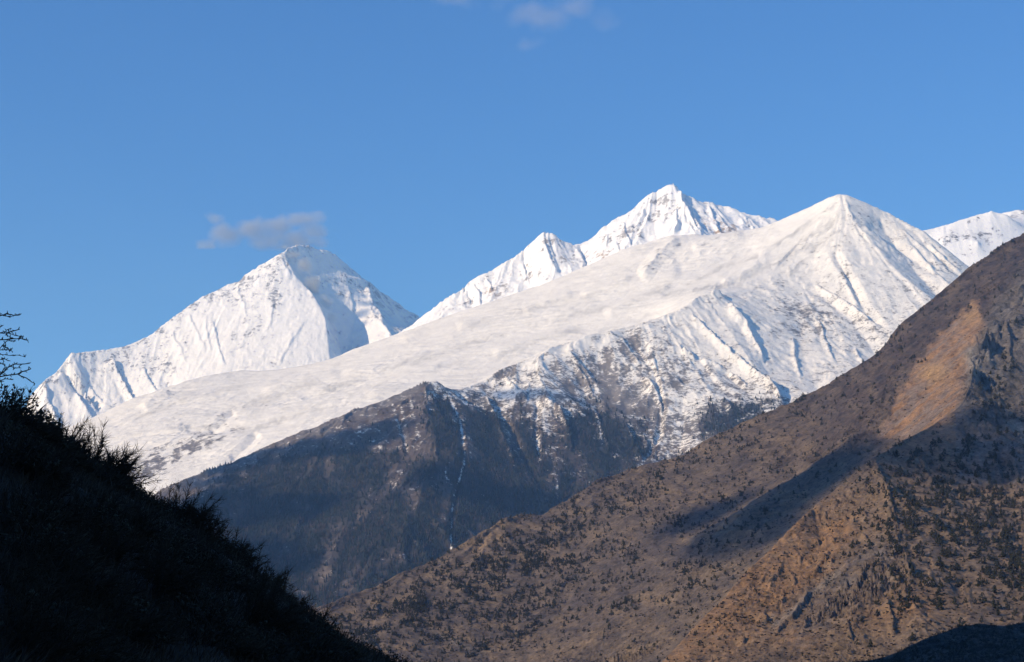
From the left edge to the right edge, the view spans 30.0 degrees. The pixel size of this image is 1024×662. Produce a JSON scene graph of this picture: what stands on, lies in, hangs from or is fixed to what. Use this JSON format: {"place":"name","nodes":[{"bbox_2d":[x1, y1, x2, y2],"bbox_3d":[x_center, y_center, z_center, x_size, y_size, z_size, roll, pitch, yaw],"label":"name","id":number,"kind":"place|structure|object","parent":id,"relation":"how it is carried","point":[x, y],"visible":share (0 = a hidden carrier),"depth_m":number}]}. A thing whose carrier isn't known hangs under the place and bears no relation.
{"place":"outdoors","nodes":[
{"label":"outdoors","id":0,"kind":"place"},
{"bbox_2d":[0,406,400,661],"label":"dark hillside","id":1,"kind":"structure","parent":0,"point":[202,649],"depth_m":24.81},
{"bbox_2d":[0,311,34,386],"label":"bare tree","id":2,"kind":"object","parent":1,"relation":"on","point":[10,349],"visible":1,"depth_m":19.67},
{"bbox_2d":[0,399,36,433],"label":"shrub","id":3,"kind":"object","parent":1,"relation":"on","point":[26,424],"visible":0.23,"depth_m":33.89},
{"bbox_2d":[0,381,50,436],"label":"shrub","id":4,"kind":"object","parent":1,"relation":"on","point":[22,415],"visible":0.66,"depth_m":33.76},
{"bbox_2d":[0,420,74,476],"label":"shrub","id":5,"kind":"object","parent":1,"relation":"on","point":[25,464],"visible":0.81,"depth_m":26.20},
{"bbox_2d":[0,384,76,450],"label":"shrub","id":6,"kind":"object","parent":1,"relation":"on","point":[61,441],"visible":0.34,"depth_m":34.72},
{"bbox_2d":[8,384,69,430],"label":"shrub","id":7,"kind":"object","parent":1,"relation":"on","point":[16,398],"visible":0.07,"depth_m":35.37},
{"bbox_2d":[14,408,66,443],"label":"shrub","id":8,"kind":"object","parent":1,"relation":"on","point":[52,429],"visible":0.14,"depth_m":34.48},
{"bbox_2d":[29,413,93,466],"bbox_3d":[-8.818,1.967,35.474,2.263,0.983,2.238,10,-13,2],"label":"shrub","id":9,"kind":"object","parent":1,"relation":"on","point":[81,462],"visible":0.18,"depth_m":35.36},
{"bbox_2d":[44,408,95,455],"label":"shrub","id":10,"kind":"object","parent":1,"relation":"on","point":[80,440],"visible":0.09,"depth_m":36.34},
{"bbox_2d":[68,446,103,468],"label":"shrub","id":11,"kind":"object","parent":1,"relation":"on","point":[90,456],"visible":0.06,"depth_m":36.64},
{"bbox_2d":[69,428,113,460],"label":"shrub","id":12,"kind":"object","parent":1,"relation":"on","point":[91,444],"visible":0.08,"depth_m":36.85},
{"bbox_2d":[86,455,134,488],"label":"shrub","id":13,"kind":"object","parent":1,"relation":"on","point":[122,483],"visible":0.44,"depth_m":36.12},
{"bbox_2d":[74,417,147,482],"bbox_3d":[-7.954,2.405,37.032,1.901,1.471,1.360,4,-10,-7],"label":"shrub","id":14,"kind":"object","parent":1,"relation":"on","point":[124,463],"visible":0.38,"depth_m":36.85},
{"bbox_2d":[83,433,144,493],"bbox_3d":[-8.118,2.706,37.602,1.673,1.444,1.533,4,-7,30],"label":"shrub","id":15,"kind":"object","parent":1,"relation":"on","point":[118,451],"visible":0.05,"depth_m":37.55},
{"bbox_2d":[103,463,137,496],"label":"shrub","id":16,"kind":"object","parent":1,"relation":"on","point":[132,489],"visible":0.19,"depth_m":36.44},
{"bbox_2d":[99,446,150,488],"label":"shrub","id":17,"kind":"object","parent":1,"relation":"on","point":[118,461],"visible":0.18,"depth_m":36.92},
{"bbox_2d":[113,474,144,497],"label":"shrub","id":18,"kind":"object","parent":1,"relation":"on","point":[141,494],"visible":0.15,"depth_m":37.00},
{"bbox_2d":[119,449,161,486],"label":"shrub","id":19,"kind":"object","parent":1,"relation":"on","point":[137,474],"visible":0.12,"depth_m":37.36},
{"bbox_2d":[118,487,167,527],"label":"shrub","id":20,"kind":"object","parent":1,"relation":"on","point":[153,512],"visible":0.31,"depth_m":30.35},
{"bbox_2d":[132,482,163,506],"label":"shrub","id":21,"kind":"object","parent":1,"relation":"on","point":[149,497],"visible":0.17,"depth_m":37.64},
{"bbox_2d":[152,495,174,514],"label":"shrub","id":22,"kind":"object","parent":1,"relation":"on","point":[164,501],"visible":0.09,"depth_m":38.94},
{"bbox_2d":[150,492,180,519],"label":"shrub","id":23,"kind":"object","parent":1,"relation":"on","point":[165,507],"visible":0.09,"depth_m":39.26},
{"bbox_2d":[157,495,184,522],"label":"shrub","id":24,"kind":"object","parent":1,"relation":"on","point":[169,499],"visible":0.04,"depth_m":39.96},
{"bbox_2d":[131,508,212,565],"bbox_3d":[-4.998,2.920,27.473,1.777,0.772,1.757,16,-5,7],"label":"shrub","id":25,"kind":"object","parent":1,"relation":"on","point":[193,541],"visible":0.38,"depth_m":27.40},
{"bbox_2d":[156,478,224,532],"bbox_3d":[-6.792,3.721,39.754,1.728,1.338,1.236,8,-11,-10],"label":"shrub","id":26,"kind":"object","parent":1,"relation":"on","point":[176,506],"visible":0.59,"depth_m":39.59},
{"bbox_2d":[169,509,212,544],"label":"shrub","id":27,"kind":"object","parent":1,"relation":"on","point":[191,526],"visible":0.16,"depth_m":39.43},
{"bbox_2d":[166,488,232,532],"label":"shrub","id":28,"kind":"object","parent":1,"relation":"on","point":[196,509],"visible":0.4,"depth_m":39.90},
{"bbox_2d":[173,524,228,566],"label":"shrub","id":29,"kind":"object","parent":1,"relation":"on","point":[207,540],"visible":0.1,"depth_m":31.70},
{"bbox_2d":[202,508,234,550],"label":"shrub","id":30,"kind":"object","parent":1,"relation":"on","point":[221,530],"visible":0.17,"depth_m":40.36},
{"bbox_2d":[176,541,268,595],"bbox_3d":[-4.281,3.358,27.123,1.796,0.745,1.757,7,-7,4],"label":"shrub","id":31,"kind":"object","parent":1,"relation":"on","point":[238,576],"visible":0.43,"depth_m":26.96},
{"bbox_2d":[205,532,240,558],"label":"shrub","id":32,"kind":"object","parent":1,"relation":"on","point":[221,546],"visible":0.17,"depth_m":40.28},
{"bbox_2d":[214,531,256,562],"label":"shrub","id":33,"kind":"object","parent":1,"relation":"on","point":[247,556],"visible":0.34,"depth_m":40.80},
{"bbox_2d":[214,526,268,560],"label":"shrub","id":34,"kind":"object","parent":1,"relation":"on","point":[247,545],"visible":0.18,"depth_m":41.77},
{"bbox_2d":[225,544,257,567],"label":"shrub","id":35,"kind":"object","parent":1,"relation":"on","point":[251,563],"visible":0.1,"depth_m":41.48},
{"bbox_2d":[238,544,270,575],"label":"shrub","id":36,"kind":"object","parent":1,"relation":"on","point":[256,564],"visible":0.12,"depth_m":41.71},
{"bbox_2d":[251,567,285,594],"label":"shrub","id":37,"kind":"object","parent":1,"relation":"on","point":[266,579],"visible":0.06,"depth_m":41.61},
{"bbox_2d":[225,570,313,641],"bbox_3d":[-3.342,3.799,26.130,1.353,1.047,0.968,16,-16,-9],"label":"shrub","id":38,"kind":"object","parent":1,"relation":"on","point":[256,604],"visible":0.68,"depth_m":25.98},
{"bbox_2d":[255,565,284,582],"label":"shrub","id":39,"kind":"object","parent":1,"relation":"on","point":[272,574],"visible":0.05,"depth_m":42.96},
{"bbox_2d":[246,541,296,589],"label":"shrub","id":40,"kind":"object","parent":1,"relation":"on","point":[258,556],"visible":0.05,"depth_m":43.28},
{"bbox_2d":[236,560,320,631],"bbox_3d":[-3.339,3.741,26.526,1.042,1.127,1.456,15,-7,-40],"label":"shrub","id":41,"kind":"object","parent":1,"relation":"on","point":[272,608],"visible":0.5,"depth_m":26.47},
{"bbox_2d":[259,567,298,604],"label":"shrub","id":42,"kind":"object","parent":1,"relation":"on","point":[286,594],"visible":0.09,"depth_m":41.87},
{"bbox_2d":[285,585,317,611],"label":"shrub","id":43,"kind":"object","parent":1,"relation":"on","point":[290,590],"visible":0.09,"depth_m":43.70},
{"bbox_2d":[278,597,341,647],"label":"shrub","id":44,"kind":"object","parent":1,"relation":"on","point":[315,614],"visible":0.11,"depth_m":29.72},
{"bbox_2d":[291,596,332,629],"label":"shrub","id":45,"kind":"object","parent":1,"relation":"on","point":[309,607],"visible":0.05,"depth_m":43.25},
{"bbox_2d":[273,618,354,661],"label":"shrub","id":46,"kind":"object","parent":1,"relation":"on","point":[341,657],"visible":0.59,"depth_m":25.93},
{"bbox_2d":[283,627,350,661],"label":"shrub","id":47,"kind":"object","parent":1,"relation":"on","point":[319,638],"visible":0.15,"depth_m":26.31},
{"bbox_2d":[287,611,364,661],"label":"shrub","id":48,"kind":"object","parent":1,"relation":"on","point":[317,625],"visible":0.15,"depth_m":28.28},
{"bbox_2d":[298,620,372,661],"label":"shrub","id":49,"kind":"object","parent":1,"relation":"on","point":[353,649],"visible":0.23,"depth_m":27.97},
{"bbox_2d":[342,630,362,647],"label":"shrub","id":50,"kind":"object","parent":1,"relation":"on","point":[354,638],"visible":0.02,"depth_m":46.04},
{"bbox_2d":[358,639,387,660],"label":"shrub","id":51,"kind":"object","parent":1,"relation":"on","point":[372,649],"visible":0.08,"depth_m":46.13},
{"bbox_2d":[369,645,393,661],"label":"shrub","id":52,"kind":"object","parent":1,"relation":"on","point":[379,652],"visible":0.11,"depth_m":46.23},
{"bbox_2d":[383,649,412,661],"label":"shrub","id":53,"kind":"object","parent":1,"relation":"on","point":[398,659],"visible":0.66,"depth_m":46.42},
{"bbox_2d":[27,245,418,428],"bbox_3d":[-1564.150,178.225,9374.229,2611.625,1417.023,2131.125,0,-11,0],"label":"snow mountain","id":54,"kind":"structure","parent":0,"point":[296,305],"depth_m":9243.76},
{"bbox_2d":[0,0,1023,406],"label":"sky","id":55,"kind":"structure","parent":0,"point":[155,154]},
{"bbox_2d":[65,194,959,494],"bbox_3d":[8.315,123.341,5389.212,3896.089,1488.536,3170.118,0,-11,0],"label":"snow slope","id":56,"kind":"structure","parent":0,"point":[189,428],"depth_m":5644.88},
{"bbox_2d":[154,194,967,607],"bbox_3d":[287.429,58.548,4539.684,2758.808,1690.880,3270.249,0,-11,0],"label":"forested mountain","id":57,"kind":"structure","parent":0,"point":[850,282],"depth_m":4674.49},
{"bbox_2d":[162,375,788,607],"bbox_3d":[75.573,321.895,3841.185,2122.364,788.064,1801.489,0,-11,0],"label":"conifer forest","id":58,"kind":"object","parent":57,"relation":"on","point":[285,524],"visible":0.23,"depth_m":3833.21},
{"bbox_2d":[399,184,776,332],"bbox_3d":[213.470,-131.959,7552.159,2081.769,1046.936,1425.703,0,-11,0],"label":"snow mountain","id":59,"kind":"structure","parent":0,"point":[663,212],"depth_m":7623.78},
{"bbox_2d":[314,233,1023,661],"bbox_3d":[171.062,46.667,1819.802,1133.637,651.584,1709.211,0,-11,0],"label":"brown hillside","id":60,"kind":"structure","parent":0,"point":[940,373],"depth_m":1862.27},
{"bbox_2d":[321,239,1023,661],"bbox_3d":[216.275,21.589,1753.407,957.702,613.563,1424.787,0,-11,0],"label":"scattered shrubbery","id":61,"kind":"object","parent":60,"relation":"on","point":[421,603],"visible":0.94,"depth_m":1753.32},
{"bbox_2d":[662,280,1023,661],"bbox_3d":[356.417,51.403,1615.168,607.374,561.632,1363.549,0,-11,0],"label":"brown spur","id":62,"kind":"structure","parent":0,"point":[857,593],"depth_m":1257.99},
{"bbox_2d":[867,638,874,647],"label":"tree","id":63,"kind":"object","parent":62,"relation":"on","point":[871,645],"visible":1,"depth_m":1072.98},
{"bbox_2d":[885,517,891,525],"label":"tree","id":64,"kind":"object","parent":62,"relation":"on","point":[888,520],"visible":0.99,"depth_m":1304.15},
{"bbox_2d":[892,539,902,548],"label":"tree","id":65,"kind":"object","parent":62,"relation":"on","point":[895,541],"visible":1,"depth_m":1250.27},
{"bbox_2d":[895,467,903,475],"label":"tree","id":66,"kind":"object","parent":62,"relation":"on","point":[899,471],"visible":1,"depth_m":1446.60},
{"bbox_2d":[896,592,904,599],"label":"tree","id":67,"kind":"object","parent":62,"relation":"on","point":[900,596],"visible":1,"depth_m":1142.71},
{"bbox_2d":[896,602,905,611],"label":"tree","id":68,"kind":"object","parent":62,"relation":"on","point":[900,608],"visible":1,"depth_m":1123.21},
{"bbox_2d":[904,520,909,528],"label":"tree","id":69,"kind":"object","parent":62,"relation":"on","point":[907,526],"visible":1,"depth_m":1293.49},
{"bbox_2d":[905,591,910,600],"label":"tree","id":70,"kind":"object","parent":62,"relation":"on","point":[908,597],"visible":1,"depth_m":1145.53},
{"bbox_2d":[905,469,911,477],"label":"tree","id":71,"kind":"object","parent":62,"relation":"on","point":[908,475],"visible":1,"depth_m":1443.74},
{"bbox_2d":[911,496,915,506],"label":"tree","id":72,"kind":"object","parent":62,"relation":"on","point":[913,502],"visible":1,"depth_m":1342.70},
{"bbox_2d":[914,545,918,553],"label":"tree","id":73,"kind":"object","parent":62,"relation":"on","point":[916,548],"visible":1,"depth_m":1243.39},
{"bbox_2d":[924,575,931,585],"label":"tree","id":74,"kind":"object","parent":62,"relation":"on","point":[926,582],"visible":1,"depth_m":1170.28},
{"bbox_2d":[929,514,937,522],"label":"tree","id":75,"kind":"object","parent":62,"relation":"on","point":[934,515],"visible":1,"depth_m":1308.94},
{"bbox_2d":[934,555,942,565],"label":"tree","id":76,"kind":"object","parent":62,"relation":"on","point":[937,563],"visible":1,"depth_m":1221.03},
{"bbox_2d":[935,533,942,543],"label":"tree","id":77,"kind":"object","parent":62,"relation":"on","point":[938,537],"visible":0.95,"depth_m":1276.02},
{"bbox_2d":[936,599,943,609],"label":"tree","id":78,"kind":"object","parent":62,"relation":"on","point":[939,605],"visible":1,"depth_m":1131.49},
{"bbox_2d":[936,578,944,587],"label":"tree","id":79,"kind":"object","parent":62,"relation":"on","point":[941,584],"visible":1,"depth_m":1168.45},
{"bbox_2d":[937,485,948,494],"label":"tree","id":80,"kind":"object","parent":62,"relation":"on","point":[942,491],"visible":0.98,"depth_m":1399.23},
{"bbox_2d":[949,528,955,536],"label":"tree","id":81,"kind":"object","parent":62,"relation":"on","point":[952,532],"visible":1,"depth_m":1284.61},
{"bbox_2d":[954,460,962,467],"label":"tree","id":82,"kind":"object","parent":62,"relation":"on","point":[958,463],"visible":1,"depth_m":1486.90},
{"bbox_2d":[958,617,967,625],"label":"tree","id":83,"kind":"object","parent":62,"relation":"on","point":[961,623],"visible":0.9,"depth_m":1095.40},
{"bbox_2d":[966,538,972,545],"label":"tree","id":84,"kind":"object","parent":62,"relation":"on","point":[969,542],"visible":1,"depth_m":1276.86},
{"bbox_2d":[978,592,986,602],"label":"tree","id":85,"kind":"object","parent":62,"relation":"on","point":[984,599],"visible":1,"depth_m":1147.39},
{"bbox_2d":[980,494,986,502],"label":"tree","id":86,"kind":"object","parent":62,"relation":"on","point":[983,497],"visible":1,"depth_m":1395.24},
{"bbox_2d":[989,518,996,526],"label":"tree","id":87,"kind":"object","parent":62,"relation":"on","point":[992,524],"visible":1,"depth_m":1333.10},
{"bbox_2d":[992,585,997,593],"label":"tree","id":88,"kind":"object","parent":62,"relation":"on","point":[994,591],"visible":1,"depth_m":1167.54},
{"bbox_2d":[991,560,1002,568],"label":"tree","id":89,"kind":"object","parent":62,"relation":"on","point":[997,564],"visible":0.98,"depth_m":1228.98},
{"bbox_2d":[996,605,1000,614],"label":"tree","id":90,"kind":"object","parent":62,"relation":"on","point":[997,610],"visible":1,"depth_m":1128.41},
{"bbox_2d":[995,541,1003,550],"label":"tree","id":91,"kind":"object","parent":62,"relation":"on","point":[1000,548],"visible":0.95,"depth_m":1284.09},
{"bbox_2d":[1005,563,1013,572],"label":"tree","id":92,"kind":"object","parent":62,"relation":"on","point":[1009,569],"visible":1,"depth_m":1210.48},
{"bbox_2d":[855,622,1023,661],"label":"dark knoll","id":93,"kind":"structure","parent":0,"point":[944,650],"depth_m":602.96},
{"bbox_2d":[852,622,1023,661],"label":"knoll shrubbery","id":94,"kind":"object","parent":93,"relation":"on","point":[1012,652],"visible":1,"depth_m":598.54},
{"bbox_2d":[923,210,1023,266],"bbox_3d":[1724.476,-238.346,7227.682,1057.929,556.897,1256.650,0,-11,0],"label":"snow mountain","id":95,"kind":"structure","parent":0,"point":[969,241],"depth_m":7071.99}
]}

